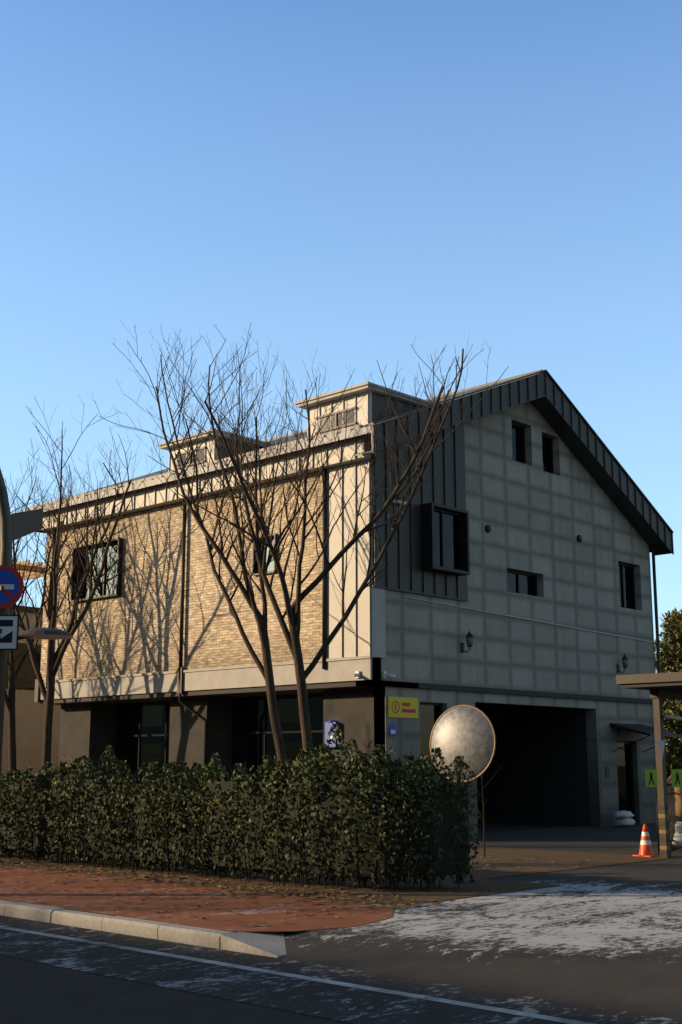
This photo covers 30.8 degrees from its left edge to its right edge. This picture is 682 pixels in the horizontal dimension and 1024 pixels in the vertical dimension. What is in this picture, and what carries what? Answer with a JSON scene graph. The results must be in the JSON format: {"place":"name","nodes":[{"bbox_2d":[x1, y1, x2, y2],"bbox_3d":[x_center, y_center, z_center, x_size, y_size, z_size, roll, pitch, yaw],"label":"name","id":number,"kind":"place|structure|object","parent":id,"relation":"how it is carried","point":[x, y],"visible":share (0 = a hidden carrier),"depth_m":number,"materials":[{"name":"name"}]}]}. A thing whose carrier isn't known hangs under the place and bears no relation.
{"place":"outdoors","nodes":[
{"label":"outdoors","id":0,"kind":"place"},
{"bbox_2d":[1,558,60,774],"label":"neighbour building","id":1,"kind":"structure","parent":0,"point":[29,717],"depth_m":43.25,"materials":[{"name":"beige paint"}]},
{"bbox_2d":[3,900,234,932],"bbox_3d":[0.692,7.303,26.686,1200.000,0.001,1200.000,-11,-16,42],"label":"ground sheet","id":2,"kind":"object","parent":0,"point":[111,915],"depth_m":15.56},
{"bbox_2d":[0,900,285,957],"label":"kerb stones","id":3,"kind":"object","parent":2,"relation":"on","point":[270,944],"visible":0.68,"depth_m":13.19,"materials":[{"name":"concrete"}]},
{"bbox_2d":[5,823,681,1019],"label":"driveway","id":4,"kind":"structure","parent":2,"relation":"on","point":[607,936],"depth_m":12.39,"materials":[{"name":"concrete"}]},
{"bbox_2d":[613,810,634,824],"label":"sandbags","id":5,"kind":"object","parent":4,"relation":"on","point":[625,818],"visible":1,"depth_m":33.22,"materials":[{"name":"white fabric"}]},
{"bbox_2d":[632,824,659,856],"bbox_3d":[5.640,6.080,22.916,0.368,0.581,0.368,-11,-16,42],"label":"traffic cone","id":6,"kind":"object","parent":4,"relation":"on","point":[645,850],"visible":0.98,"depth_m":22.82,"materials":[{"name":"orange plastic"}]},
{"bbox_2d":[616,672,681,857],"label":"shelter","id":7,"kind":"object","parent":4,"relation":"on","point":[660,686],"visible":0.96,"depth_m":22.70,"materials":[{"name":"grey metal"}]},
{"bbox_2d":[667,776,681,846],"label":"burlap bundle on sandbags","id":8,"kind":"object","parent":4,"relation":"on","point":[677,839],"visible":0.39,"depth_m":24.79,"materials":[{"name":"beige fabric"}]},
{"bbox_2d":[41,471,322,680],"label":"brick wall","id":9,"kind":"structure","parent":0,"point":[134,628],"depth_m":32.51,"materials":[{"name":"beige brick"}]},
{"bbox_2d":[70,533,277,602],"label":"windows","id":10,"kind":"structure","parent":9,"relation":"in","point":[110,588],"depth_m":35.02,"materials":[{"name":"black glass"}]},
{"bbox_2d":[46,468,326,767],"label":"downpipes","id":11,"kind":"object","parent":9,"relation":"attached to","point":[324,565],"visible":0.67,"depth_m":31.73,"materials":[{"name":"grey metal"}]},
{"bbox_2d":[28,424,372,533],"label":"cornice","id":12,"kind":"structure","parent":9,"relation":"attached to","point":[154,496],"depth_m":32.12,"materials":[{"name":"metal"}]},
{"bbox_2d":[0,866,393,931],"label":"red pavement","id":13,"kind":"structure","parent":0,"point":[271,916],"depth_m":15.20,"materials":[{"name":"red brick"}]},
{"bbox_2d":[0,468,73,785],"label":"street light pole with signs","id":14,"kind":"object","parent":13,"relation":"on","point":[15,526],"visible":1,"depth_m":16.89,"materials":[{"name":"grey metal"}]},
{"bbox_2d":[114,693,322,781],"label":"ground floor glazing","id":15,"kind":"structure","parent":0,"point":[142,732],"depth_m":32.22,"materials":[{"name":"black glass"}]},
{"bbox_2d":[58,686,384,782],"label":"ground floor piers","id":16,"kind":"structure","parent":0,"point":[88,730],"depth_m":32.24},
{"bbox_2d":[39,680,652,704],"bbox_3d":[0.207,5.569,36.262,13.150,0.120,12.450,-11,-16,42],"label":"ledge","id":17,"kind":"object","parent":16,"relation":"on","point":[232,692],"depth_m":31.14,"materials":[{"name":"grey"}]},
{"bbox_2d":[34,655,380,701],"bbox_3d":[-4.037,4.367,31.986,13.250,0.660,0.420,-11,-16,42],"label":"floor band","id":18,"kind":"object","parent":17,"relation":"on","point":[335,670],"visible":0.86,"depth_m":31.16,"materials":[{"name":"beige concrete"}]},
{"bbox_2d":[325,696,417,746],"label":"signs","id":19,"kind":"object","parent":16,"relation":"on","point":[402,707],"visible":0.94,"depth_m":28.21,"materials":[{"name":"yellow plastic"}]},
{"bbox_2d":[0,939,624,1023],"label":"road","id":20,"kind":"structure","parent":0,"point":[31,992],"depth_m":9.64,"materials":[{"name":"grey asphalt"}]},
{"bbox_2d":[0,926,593,1023],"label":"road markings","id":21,"kind":"object","parent":20,"relation":"on","point":[527,1014],"depth_m":10.59,"materials":[{"name":"paint"}]},
{"bbox_2d":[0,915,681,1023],"bbox_3d":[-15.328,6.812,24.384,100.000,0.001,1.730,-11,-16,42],"label":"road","id":22,"kind":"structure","parent":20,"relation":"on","point":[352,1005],"depth_m":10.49,"materials":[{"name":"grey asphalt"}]},
{"bbox_2d":[0,846,675,905],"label":"garden soil","id":23,"kind":"structure","parent":0,"point":[482,884],"depth_m":19.09,"materials":[{"name":"brown soil"}]},
{"bbox_2d":[5,472,59,770],"bbox_3d":[-9.373,3.579,34.316,5.324,10.033,4.447,-11,-16,42],"label":"tree","id":24,"kind":"object","parent":23,"relation":"on","point":[10,698],"visible":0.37,"depth_m":33.85,"materials":[{"name":"brown plant"}]},
{"bbox_2d":[3,396,163,777],"bbox_3d":[-8.294,2.799,32.660,6.914,10.906,4.281,-11,-16,42],"label":"tree","id":25,"kind":"object","parent":23,"relation":"on","point":[54,659],"visible":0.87,"depth_m":32.89,"materials":[{"name":"brown plant"}]},
{"bbox_2d":[92,324,364,769],"bbox_3d":[-2.659,1.266,26.824,5.042,11.629,5.236,-11,-16,42],"label":"corner tree","id":26,"kind":"object","parent":23,"relation":"on","point":[266,670],"visible":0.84,"depth_m":27.09,"materials":[{"name":"brown plant"}]},
{"bbox_2d":[0,723,479,891],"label":"hedge","id":27,"kind":"object","parent":23,"relation":"on","point":[387,821],"visible":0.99,"depth_m":17.86,"materials":[{"name":"green plant"}]},
{"bbox_2d":[0,856,613,925],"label":"leaf litter","id":28,"kind":"object","parent":23,"relation":"on","point":[328,897],"visible":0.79,"depth_m":16.73,"materials":[{"name":"brown plant"}]},
{"bbox_2d":[137,334,508,780],"bbox_3d":[-0.352,1.484,25.491,7.403,10.626,4.976,1,-11,-3],"label":"corner tree","id":29,"kind":"object","parent":23,"relation":"on","point":[293,613],"visible":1,"depth_m":25.68,"materials":[{"name":"brown plant"}]},
{"bbox_2d":[430,705,495,882],"bbox_3d":[1.780,4.107,18.128,1.130,2.547,0.294,-11,-16,42],"label":"traffic mirror","id":30,"kind":"object","parent":23,"relation":"on","point":[467,732],"visible":0.87,"depth_m":18.18,"materials":[{"name":"grey metal"}]},
{"bbox_2d":[471,753,501,856],"bbox_3d":[2.567,5.428,22.983,0.526,1.886,0.889,-11,-16,42],"label":"sapling","id":31,"kind":"object","parent":23,"relation":"on","point":[483,821],"visible":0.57,"depth_m":22.88,"materials":[{"name":"black"}]},
{"bbox_2d":[0,0,681,744],"label":"sky","id":32,"kind":"structure","parent":0,"point":[353,182],"materials":[{"name":"blue"}]},
{"bbox_2d":[372,401,655,699],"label":"gable wall","id":33,"kind":"structure","parent":0,"point":[534,516],"depth_m":32.62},
{"bbox_2d":[371,423,468,601],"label":"metal wall cladding","id":34,"kind":"structure","parent":33,"relation":"attached to","point":[405,573],"depth_m":29.19,"materials":[{"name":"grey metal"}]},
{"bbox_2d":[420,502,469,575],"bbox_3d":[2.501,0.667,29.612,0.350,1.570,1.420,-11,-16,42],"label":"bay window","id":35,"kind":"structure","parent":34,"relation":"attached to","point":[445,544],"depth_m":29.62,"materials":[{"name":"black metal"}]},
{"bbox_2d":[352,499,653,677],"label":"wall fittings","id":36,"kind":"object","parent":33,"relation":"attached to","point":[469,636],"depth_m":30.08,"materials":[{"name":"black metal"}]},
{"bbox_2d":[354,370,673,672],"bbox_3d":[0.238,3.017,36.708,14.190,12.060,13.550,-11,-16,42],"label":"roof edge","id":37,"kind":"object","parent":33,"relation":"attached to","point":[544,394],"depth_m":34.02,"materials":[{"name":"metal"}]},
{"bbox_2d":[507,423,635,609],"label":"gable windows","id":38,"kind":"structure","parent":33,"relation":"in","point":[521,583],"depth_m":33.48,"materials":[{"name":"black glass"}]},
{"bbox_2d":[326,455,385,658],"bbox_3d":[0.318,1.085,28.529,1.430,4.600,0.485,-11,-16,42],"label":"zinc strip","id":39,"kind":"object","parent":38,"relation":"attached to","point":[362,631],"visible":0.79,"depth_m":28.27,"materials":[{"name":"beige metal"}]},
{"bbox_2d":[374,686,657,835],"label":"gable wall","id":40,"kind":"structure","parent":0,"point":[603,736],"depth_m":33.80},
{"bbox_2d":[420,702,635,823],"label":"ground floor openings","id":41,"kind":"object","parent":40,"relation":"in","point":[430,714],"visible":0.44,"depth_m":34.77,"materials":[{"name":"black"}]},
{"bbox_2d":[605,723,681,777],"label":"door awning","id":42,"kind":"object","parent":40,"relation":"attached to","point":[643,729],"depth_m":34.24,"materials":[{"name":"black"}]},
{"bbox_2d":[478,822,588,833],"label":"garage floor","id":43,"kind":"structure","parent":0,"point":[493,827],"depth_m":32.96,"materials":[{"name":"concrete"}]},
{"bbox_2d":[475,703,589,825],"bbox_3d":[2.513,6.983,34.222,6.560,3.300,5.430,-11,-16,42],"label":"garage interior","id":44,"kind":"object","parent":43,"relation":"on","point":[541,774],"visible":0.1,"depth_m":35.06,"materials":[{"name":"grey concrete"}]},
{"bbox_2d":[478,826,593,834],"bbox_3d":[-7.139,14.173,61.431,59.880,0.001,39.400,-11,-16,42],"label":"strip","id":45,"kind":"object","parent":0,"point":[535,830],"depth_m":31.54,"materials":[{"name":"grey concrete"}]},
{"bbox_2d":[654,639,680,774],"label":"tree","id":46,"kind":"object","parent":45,"relation":"on","point":[661,655],"visible":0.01,"depth_m":51.35,"materials":[{"name":"green plant"}]},
{"bbox_2d":[654,611,681,772],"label":"tree","id":47,"kind":"object","parent":45,"relation":"on","point":[671,629],"visible":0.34,"depth_m":50.21,"materials":[{"name":"green plant"}]},
{"bbox_2d":[655,658,681,771],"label":"tree","id":48,"kind":"object","parent":45,"relation":"on","point":[670,712],"depth_m":46.83,"materials":[{"name":"green plant"}]},
{"bbox_2d":[655,607,681,773],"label":"tree","id":49,"kind":"object","parent":45,"relation":"on","point":[670,638],"visible":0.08,"depth_m":54.10,"materials":[{"name":"green plant"}]},
{"bbox_2d":[656,638,681,769],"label":"tree","id":50,"kind":"object","parent":45,"relation":"on","point":[662,641],"visible":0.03,"depth_m":56.85,"materials":[{"name":"green plant"}]},
{"bbox_2d":[660,617,681,778],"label":"tree","id":51,"kind":"object","parent":45,"relation":"on","point":[676,725],"visible":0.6,"depth_m":47.64,"materials":[{"name":"green plant"}]},
{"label":"rear walls","id":52,"kind":"object","parent":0,"visible":0},
{"bbox_2d":[28,374,535,511],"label":"roof slopes","id":53,"kind":"structure","parent":52,"relation":"on","point":[365,430],"depth_m":31.51,"materials":[{"name":"metal"}]},
{"bbox_2d":[159,429,273,471],"bbox_3d":[-2.942,-1.259,34.260,2.330,1.030,3.581,-11,-16,42],"label":"dormer","id":54,"kind":"object","parent":53,"relation":"on","point":[202,448],"visible":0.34,"depth_m":33.00,"materials":[{"name":"metal"}]},
{"bbox_2d":[26,369,542,510],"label":"roof seams","id":55,"kind":"object","parent":53,"relation":"on","point":[458,393],"visible":0.33,"depth_m":34.63,"materials":[{"name":"metal"}]},
{"bbox_2d":[294,382,432,436],"bbox_3d":[1.058,-2.029,30.712,2.430,1.130,3.822,-11,-16,42],"label":"dormer","id":56,"kind":"object","parent":53,"relation":"on","point":[360,391],"visible":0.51,"depth_m":29.38,"materials":[{"name":"metal"}]}
]}

